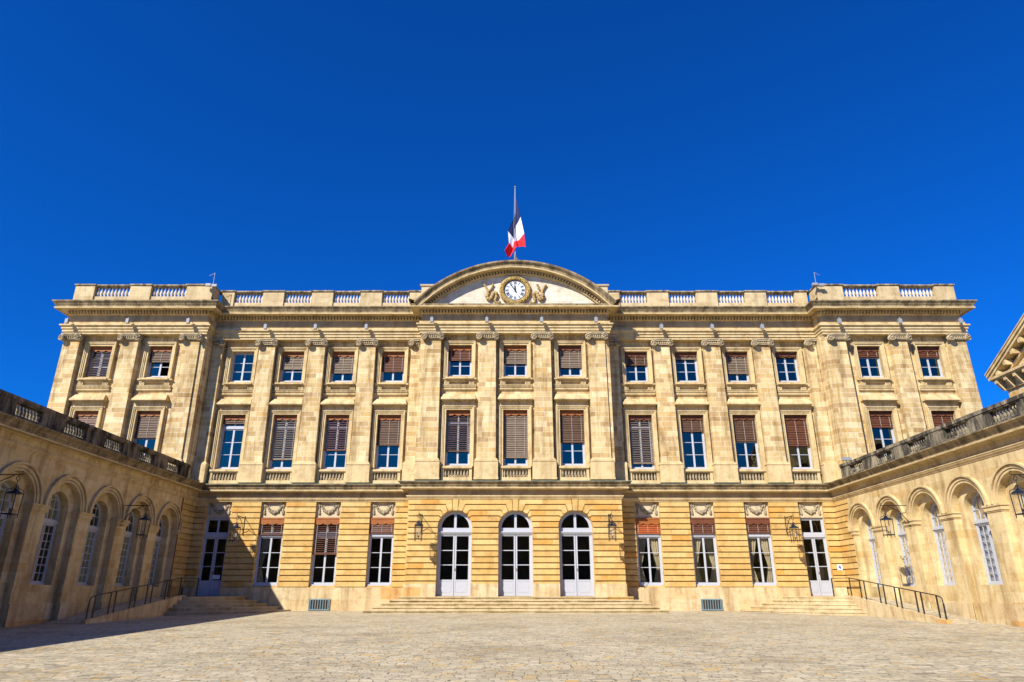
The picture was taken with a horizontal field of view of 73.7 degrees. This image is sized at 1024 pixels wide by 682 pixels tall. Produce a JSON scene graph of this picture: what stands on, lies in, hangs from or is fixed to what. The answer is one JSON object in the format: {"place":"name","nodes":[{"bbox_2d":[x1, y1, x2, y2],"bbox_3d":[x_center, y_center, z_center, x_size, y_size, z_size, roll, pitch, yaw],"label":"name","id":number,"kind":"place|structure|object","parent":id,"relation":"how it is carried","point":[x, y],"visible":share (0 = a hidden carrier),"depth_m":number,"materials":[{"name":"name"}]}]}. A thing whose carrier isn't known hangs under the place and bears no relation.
{"place":"outdoors","nodes":[
{"label":"outdoors","id":0,"kind":"place"},
{"bbox_2d":[0,611,1023,681],"bbox_3d":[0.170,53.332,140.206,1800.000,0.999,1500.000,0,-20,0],"label":"courtyard paving","id":1,"kind":"structure","parent":0,"point":[360,646],"depth_m":17.29,"materials":[{"name":"stone"}]},
{"bbox_2d":[0,389,204,627],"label":"arcaded wing","id":2,"kind":"structure","parent":1,"relation":"on","point":[70,546],"depth_m":29.53,"materials":[{"name":"beige stone"}]},
{"bbox_2d":[0,481,10,542],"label":"window","id":3,"kind":"structure","parent":2,"relation":"in","point":[4,485],"depth_m":26.03,"materials":[{"name":"white paint"}]},
{"bbox_2d":[0,471,24,517],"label":"wall lantern","id":4,"kind":"object","parent":2,"relation":"attached to","point":[15,491],"depth_m":24.02,"materials":[{"name":"blue paint"}]},
{"bbox_2d":[29,493,59,584],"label":"window","id":5,"kind":"structure","parent":2,"relation":"in","point":[51,517],"depth_m":28.48,"materials":[{"name":"white paint"}]},
{"bbox_2d":[77,502,100,585],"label":"window","id":6,"kind":"structure","parent":2,"relation":"in","point":[86,560],"depth_m":31.26,"materials":[{"name":"white paint"}]},
{"bbox_2d":[115,510,133,585],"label":"window","id":7,"kind":"structure","parent":2,"relation":"in","point":[127,538],"depth_m":34.17,"materials":[{"name":"white paint"}]},
{"bbox_2d":[120,504,150,537],"bbox_3d":[-18.036,8.565,32.677,1.388,1.626,0.500,0,-20,0],"label":"wall lantern","id":8,"kind":"object","parent":2,"relation":"attached to","point":[145,517],"depth_m":32.63,"materials":[{"name":"blue paint"}]},
{"bbox_2d":[148,518,162,586],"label":"window","id":9,"kind":"structure","parent":2,"relation":"in","point":[158,538],"depth_m":37.11,"materials":[{"name":"white paint"}]},
{"bbox_2d":[167,498,183,596],"bbox_3d":[-18.670,11.768,37.762,0.070,6.100,0.061,0,-20,0],"label":"downpipe","id":10,"kind":"object","parent":2,"relation":"attached to","point":[175,550],"visible":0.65,"depth_m":37.75,"materials":[{"name":"grey metal"}]},
{"bbox_2d":[42,595,184,623],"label":"access ramp","id":11,"kind":"structure","parent":1,"relation":"on","point":[157,606],"depth_m":30.88,"materials":[{"name":"stone"}]},
{"bbox_2d":[85,577,199,619],"bbox_3d":[-17.030,12.028,32.210,0.048,1.790,9.955,0,-20,0],"label":"handrail","id":12,"kind":"object","parent":11,"relation":"on","point":[152,584],"visible":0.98,"depth_m":30.77,"materials":[{"name":"black metal"}]},
{"bbox_2d":[164,596,289,615],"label":"stone steps","id":13,"kind":"structure","parent":1,"relation":"on","point":[209,605],"depth_m":35.44,"materials":[{"name":"beige stone"}]},
{"bbox_2d":[47,260,982,610],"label":"palace","id":14,"kind":"structure","parent":1,"relation":"on","point":[513,450],"depth_m":41.89,"materials":[{"name":"stone"}]},
{"bbox_2d":[64,317,71,323],"bbox_3d":[-27.880,-1.204,43.047,0.200,0.420,0.723,0,-20,0],"label":"floodlight","id":15,"kind":"object","parent":14,"relation":"attached to","point":[67,319],"visible":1,"depth_m":42.74,"materials":[{"name":"white metal"}]},
{"bbox_2d":[69,395,107,428],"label":"window","id":16,"kind":"structure","parent":14,"relation":"in","point":[90,409],"depth_m":41.76,"materials":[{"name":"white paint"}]},
{"bbox_2d":[74,337,117,391],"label":"window","id":17,"kind":"structure","parent":14,"relation":"in","point":[111,347],"depth_m":42.80,"materials":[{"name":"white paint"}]},
{"bbox_2d":[127,395,168,454],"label":"window","id":18,"kind":"structure","parent":14,"relation":"in","point":[152,409],"depth_m":41.65,"materials":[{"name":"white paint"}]},
{"bbox_2d":[136,338,177,391],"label":"window","id":19,"kind":"structure","parent":14,"relation":"in","point":[161,352],"depth_m":42.86,"materials":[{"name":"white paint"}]},
{"bbox_2d":[205,273,217,289],"bbox_3d":[-19.315,-3.893,44.081,0.730,1.261,0.337,0,-20,0],"label":"security camera","id":20,"kind":"object","parent":14,"relation":"attached to","point":[210,285],"visible":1,"depth_m":43.82,"materials":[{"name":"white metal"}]},
{"bbox_2d":[195,518,230,595],"bbox_3d":[-17.350,12.539,39.761,1.470,4.360,0.196,0,-20,0],"label":"door","id":21,"kind":"structure","parent":14,"relation":"in","point":[210,587],"depth_m":39.59,"materials":[{"name":"white paint"}]},
{"bbox_2d":[208,399,251,483],"bbox_3d":[-17.350,6.155,42.133,2.120,5.300,0.770,0,-20,0],"label":"window","id":22,"kind":"structure","parent":14,"relation":"in","point":[232,409],"depth_m":42.41,"materials":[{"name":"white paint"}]},
{"bbox_2d":[230,513,245,542],"bbox_3d":[-15.730,10.816,39.346,0.500,1.626,1.388,0,-20,0],"label":"wall lantern","id":23,"kind":"object","parent":14,"relation":"attached to","point":[236,526],"depth_m":38.85,"materials":[{"name":"blue paint"}]},
{"bbox_2d":[220,342,258,395],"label":"window","id":24,"kind":"structure","parent":14,"relation":"in","point":[249,385],"depth_m":43.62,"materials":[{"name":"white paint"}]},
{"bbox_2d":[253,518,284,585],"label":"window","id":25,"kind":"structure","parent":14,"relation":"in","point":[266,537],"depth_m":40.02,"materials":[{"name":"white paint"}]},
{"bbox_2d":[261,399,302,483],"bbox_3d":[-14.130,6.155,42.133,2.120,5.300,0.770,0,-20,0],"label":"window","id":26,"kind":"structure","parent":14,"relation":"in","point":[281,409],"depth_m":42.33,"materials":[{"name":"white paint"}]},
{"bbox_2d":[271,342,308,395],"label":"window","id":27,"kind":"structure","parent":14,"relation":"in","point":[289,353],"depth_m":43.83,"materials":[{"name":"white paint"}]},
{"bbox_2d":[310,518,339,585],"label":"window","id":28,"kind":"structure","parent":14,"relation":"in","point":[326,535],"depth_m":39.89,"materials":[{"name":"white paint"}]},
{"bbox_2d":[316,399,354,483],"bbox_3d":[-10.880,6.155,42.133,2.120,5.300,0.770,0,-20,0],"label":"window","id":29,"kind":"structure","parent":14,"relation":"in","point":[334,409],"depth_m":42.35,"materials":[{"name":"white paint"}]},
{"bbox_2d":[323,342,358,395],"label":"window","id":30,"kind":"structure","parent":14,"relation":"in","point":[339,353],"depth_m":43.85,"materials":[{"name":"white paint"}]},
{"bbox_2d":[366,518,394,585],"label":"window","id":31,"kind":"structure","parent":14,"relation":"in","point":[381,528],"depth_m":40.09,"materials":[{"name":"white paint"}]},
{"bbox_2d":[369,399,406,483],"bbox_3d":[-7.650,6.155,42.133,2.120,5.300,0.770,0,-20,0],"label":"window","id":32,"kind":"structure","parent":14,"relation":"in","point":[389,414],"depth_m":42.36,"materials":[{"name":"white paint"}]},
{"bbox_2d":[374,342,408,395],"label":"window","id":33,"kind":"structure","parent":14,"relation":"in","point":[395,359],"depth_m":43.87,"materials":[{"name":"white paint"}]},
{"bbox_2d":[414,513,422,541],"bbox_3d":[-5.160,10.400,38.221,0.500,1.626,1.388,0,-20,0],"label":"wall lantern","id":34,"kind":"object","parent":14,"relation":"attached to","point":[418,523],"depth_m":37.70,"materials":[{"name":"blue paint"}]},
{"bbox_2d":[436,511,471,595],"bbox_3d":[-3.260,12.020,38.746,2.060,4.630,0.200,0,-20,0],"label":"door","id":35,"kind":"structure","parent":14,"relation":"in","point":[443,587],"depth_m":38.61,"materials":[{"name":"white paint"}]},
{"bbox_2d":[440,394,475,480],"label":"window","id":36,"kind":"structure","parent":14,"relation":"in","point":[449,401],"depth_m":41.19,"materials":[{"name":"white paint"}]},
{"bbox_2d":[442,336,476,390],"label":"window","id":37,"kind":"structure","parent":14,"relation":"in","point":[459,351],"depth_m":42.73,"materials":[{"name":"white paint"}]},
{"bbox_2d":[499,276,530,302],"bbox_3d":[0.212,-3.237,43.889,2.075,2.047,0.366,0,-20,0],"label":"clock","id":38,"kind":"object","parent":14,"relation":"attached to","point":[514,289],"visible":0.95,"depth_m":43.84,"materials":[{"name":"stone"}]},
{"bbox_2d":[498,394,532,480],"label":"window","id":39,"kind":"structure","parent":14,"relation":"in","point":[506,401],"depth_m":41.15,"materials":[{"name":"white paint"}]},
{"bbox_2d":[498,337,532,390],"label":"window","id":40,"kind":"structure","parent":14,"relation":"in","point":[508,346],"depth_m":42.72,"materials":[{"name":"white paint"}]},
{"bbox_2d":[498,511,532,595],"bbox_3d":[0.200,12.020,38.746,2.060,4.630,0.200,0,-20,0],"label":"door","id":41,"kind":"structure","parent":14,"relation":"in","point":[505,587],"depth_m":38.60,"materials":[{"name":"white paint"}]},
{"bbox_2d":[514,186,517,259],"bbox_3d":[0.343,-7.658,46.485,0.672,6.790,0.406,-8,-22,21],"label":"flagpole","id":42,"kind":"object","parent":14,"relation":"on","point":[515,257],"visible":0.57,"depth_m":46.51,"materials":[{"name":"metal"}]},
{"bbox_2d":[505,200,525,256],"bbox_3d":[0.210,-7.832,46.531,1.420,4.650,0.533,0,-20,0],"label":"flag","id":43,"kind":"object","parent":42,"relation":"attached to","point":[513,244],"visible":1,"depth_m":46.35,"materials":[{"name":"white fabric"}]},
{"bbox_2d":[553,336,587,390],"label":"window","id":44,"kind":"structure","parent":14,"relation":"in","point":[560,346],"depth_m":42.71,"materials":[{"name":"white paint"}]},
{"bbox_2d":[554,394,590,480],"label":"window","id":45,"kind":"structure","parent":14,"relation":"in","point":[571,427],"depth_m":41.22,"materials":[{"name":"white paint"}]},
{"bbox_2d":[559,511,594,595],"bbox_3d":[3.630,12.020,38.746,2.060,4.630,0.200,0,-20,0],"label":"door","id":46,"kind":"structure","parent":14,"relation":"in","point":[576,587],"depth_m":38.59,"materials":[{"name":"white paint"}]},
{"bbox_2d":[607,511,615,541],"bbox_3d":[5.530,10.400,38.221,0.500,1.626,1.388,0,-20,0],"label":"wall lantern","id":47,"kind":"object","parent":14,"relation":"attached to","point":[610,523],"depth_m":37.76,"materials":[{"name":"blue paint"}]},
{"bbox_2d":[620,342,654,395],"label":"window","id":48,"kind":"structure","parent":14,"relation":"in","point":[630,356],"depth_m":43.80,"materials":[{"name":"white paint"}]},
{"bbox_2d":[622,399,659,483],"bbox_3d":[7.990,6.155,42.133,2.120,5.300,0.770,0,-20,0],"label":"window","id":49,"kind":"structure","parent":14,"relation":"in","point":[633,409],"depth_m":42.31,"materials":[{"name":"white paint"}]},
{"bbox_2d":[635,518,663,585],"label":"window","id":50,"kind":"structure","parent":14,"relation":"in","point":[649,528],"depth_m":40.05,"materials":[{"name":"white paint"}]},
{"bbox_2d":[670,342,705,395],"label":"window","id":51,"kind":"structure","parent":14,"relation":"in","point":[677,353],"depth_m":43.76,"materials":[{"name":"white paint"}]},
{"bbox_2d":[675,399,713,483],"bbox_3d":[11.220,6.155,42.133,2.120,5.300,0.770,0,-20,0],"label":"window","id":52,"kind":"structure","parent":14,"relation":"in","point":[686,409],"depth_m":42.45,"materials":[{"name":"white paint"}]},
{"bbox_2d":[689,518,719,585],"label":"window","id":53,"kind":"structure","parent":14,"relation":"in","point":[704,528],"depth_m":40.05,"materials":[{"name":"white paint"}]},
{"bbox_2d":[720,342,757,395],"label":"window","id":54,"kind":"structure","parent":14,"relation":"in","point":[727,353],"depth_m":43.83,"materials":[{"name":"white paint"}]},
{"bbox_2d":[726,399,767,483],"bbox_3d":[14.470,6.155,42.133,2.120,5.300,0.770,0,-20,0],"label":"window","id":55,"kind":"structure","parent":14,"relation":"in","point":[741,412],"depth_m":42.42,"materials":[{"name":"white paint"}]},
{"bbox_2d":[744,518,776,585],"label":"window","id":56,"kind":"structure","parent":14,"relation":"in","point":[759,528],"depth_m":40.09,"materials":[{"name":"white paint"}]},
{"bbox_2d":[770,342,808,395],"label":"window","id":57,"kind":"structure","parent":14,"relation":"in","point":[776,352],"depth_m":43.71,"materials":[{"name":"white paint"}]},
{"bbox_2d":[784,513,799,542],"bbox_3d":[16.070,10.816,39.346,0.500,1.626,1.388,0,-20,0],"label":"wall lantern","id":58,"kind":"object","parent":14,"relation":"attached to","point":[793,526],"depth_m":38.85,"materials":[{"name":"blue paint"}]},
{"bbox_2d":[778,399,821,483],"bbox_3d":[17.690,6.155,42.133,2.120,5.300,0.770,0,-20,0],"label":"window","id":59,"kind":"structure","parent":14,"relation":"in","point":[793,412],"depth_m":42.39,"materials":[{"name":"white paint"}]},
{"bbox_2d":[799,518,832,595],"bbox_3d":[17.690,12.539,39.761,1.470,4.360,0.196,0,-20,0],"label":"door","id":60,"kind":"structure","parent":14,"relation":"in","point":[818,587],"depth_m":39.59,"materials":[{"name":"white paint"}]},
{"bbox_2d":[812,272,824,288],"bbox_3d":[19.685,-3.940,44.098,0.730,1.261,0.337,0,-20,0],"label":"security camera","id":61,"kind":"object","parent":14,"relation":"attached to","point":[819,284],"visible":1,"depth_m":43.89,"materials":[{"name":"white metal"}]},
{"bbox_2d":[837,564,842,569],"bbox_3d":[18.850,13.016,39.264,0.290,0.310,0.017,0,-20,0],"label":"number plate","id":62,"kind":"object","parent":14,"relation":"attached to","point":[839,566],"visible":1,"depth_m":39.26,"materials":[{"name":"white metal"}]},
{"bbox_2d":[851,337,892,391],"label":"window","id":63,"kind":"structure","parent":14,"relation":"in","point":[860,349],"depth_m":42.82,"materials":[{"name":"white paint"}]},
{"bbox_2d":[860,395,902,455],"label":"window","id":64,"kind":"structure","parent":14,"relation":"in","point":[877,409],"depth_m":41.67,"materials":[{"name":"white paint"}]},
{"bbox_2d":[911,338,954,391],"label":"window","id":65,"kind":"structure","parent":14,"relation":"in","point":[921,350],"depth_m":42.83,"materials":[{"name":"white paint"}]},
{"bbox_2d":[922,395,960,428],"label":"window","id":66,"kind":"structure","parent":14,"relation":"in","point":[939,409],"depth_m":41.75,"materials":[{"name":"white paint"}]},
{"bbox_2d":[363,596,668,613],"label":"stone steps","id":67,"kind":"structure","parent":1,"relation":"on","point":[509,605],"depth_m":36.32,"materials":[{"name":"beige stone"}]},
{"bbox_2d":[740,596,866,615],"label":"stone steps","id":68,"kind":"structure","parent":1,"relation":"on","point":[820,605],"depth_m":35.44,"materials":[{"name":"beige stone"}]},
{"bbox_2d":[845,595,990,623],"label":"access ramp","id":69,"kind":"structure","parent":1,"relation":"on","point":[873,606],"depth_m":30.89,"materials":[{"name":"stone"}]},
{"bbox_2d":[831,578,947,619],"bbox_3d":[17.370,12.028,32.210,0.048,1.790,9.955,0,-20,0],"label":"handrail","id":70,"kind":"object","parent":69,"relation":"on","point":[899,588],"visible":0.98,"depth_m":30.69,"materials":[{"name":"black metal"}]},
{"bbox_2d":[825,392,1023,626],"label":"arcaded wing","id":71,"kind":"structure","parent":1,"relation":"on","point":[957,545],"depth_m":29.86,"materials":[{"name":"beige stone"}]},
{"bbox_2d":[841,457,851,461],"bbox_3d":[19.520,7.061,39.954,0.500,0.450,0.550,0,-20,0],"label":"security camera","id":72,"kind":"object","parent":71,"relation":"attached to","point":[846,459],"visible":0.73,"depth_m":39.76,"materials":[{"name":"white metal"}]},
{"bbox_2d":[867,518,881,586],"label":"window","id":73,"kind":"structure","parent":71,"relation":"in","point":[871,538],"depth_m":37.18,"materials":[{"name":"white paint"}]},
{"bbox_2d":[880,504,910,537],"bbox_3d":[18.376,8.565,32.677,1.388,1.626,0.500,0,-20,0],"label":"wall lantern","id":74,"kind":"object","parent":71,"relation":"attached to","point":[888,519],"depth_m":32.60,"materials":[{"name":"blue paint"}]},
{"bbox_2d":[896,510,915,585],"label":"window","id":75,"kind":"structure","parent":71,"relation":"in","point":[901,534],"depth_m":34.22,"materials":[{"name":"white paint"}]},
{"bbox_2d":[931,502,954,585],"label":"window","id":76,"kind":"structure","parent":71,"relation":"in","point":[940,530],"depth_m":31.29,"materials":[{"name":"white paint"}]},
{"bbox_2d":[972,493,1002,584],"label":"window","id":77,"kind":"structure","parent":71,"relation":"in","point":[992,564],"depth_m":28.37,"materials":[{"name":"white paint"}]},
{"bbox_2d":[1009,471,1023,517],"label":"wall lantern","id":78,"kind":"object","parent":71,"relation":"attached to","point":[1018,491],"depth_m":24.11,"materials":[{"name":"blue paint"}]},
{"bbox_2d":[984,313,1023,407],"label":"gabled building","id":79,"kind":"structure","parent":1,"relation":"on","point":[1005,371],"depth_m":30.68,"materials":[{"name":"stone"}]},
{"bbox_2d":[0,0,1023,407],"label":"sky","id":80,"kind":"structure","parent":0,"point":[256,145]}
]}

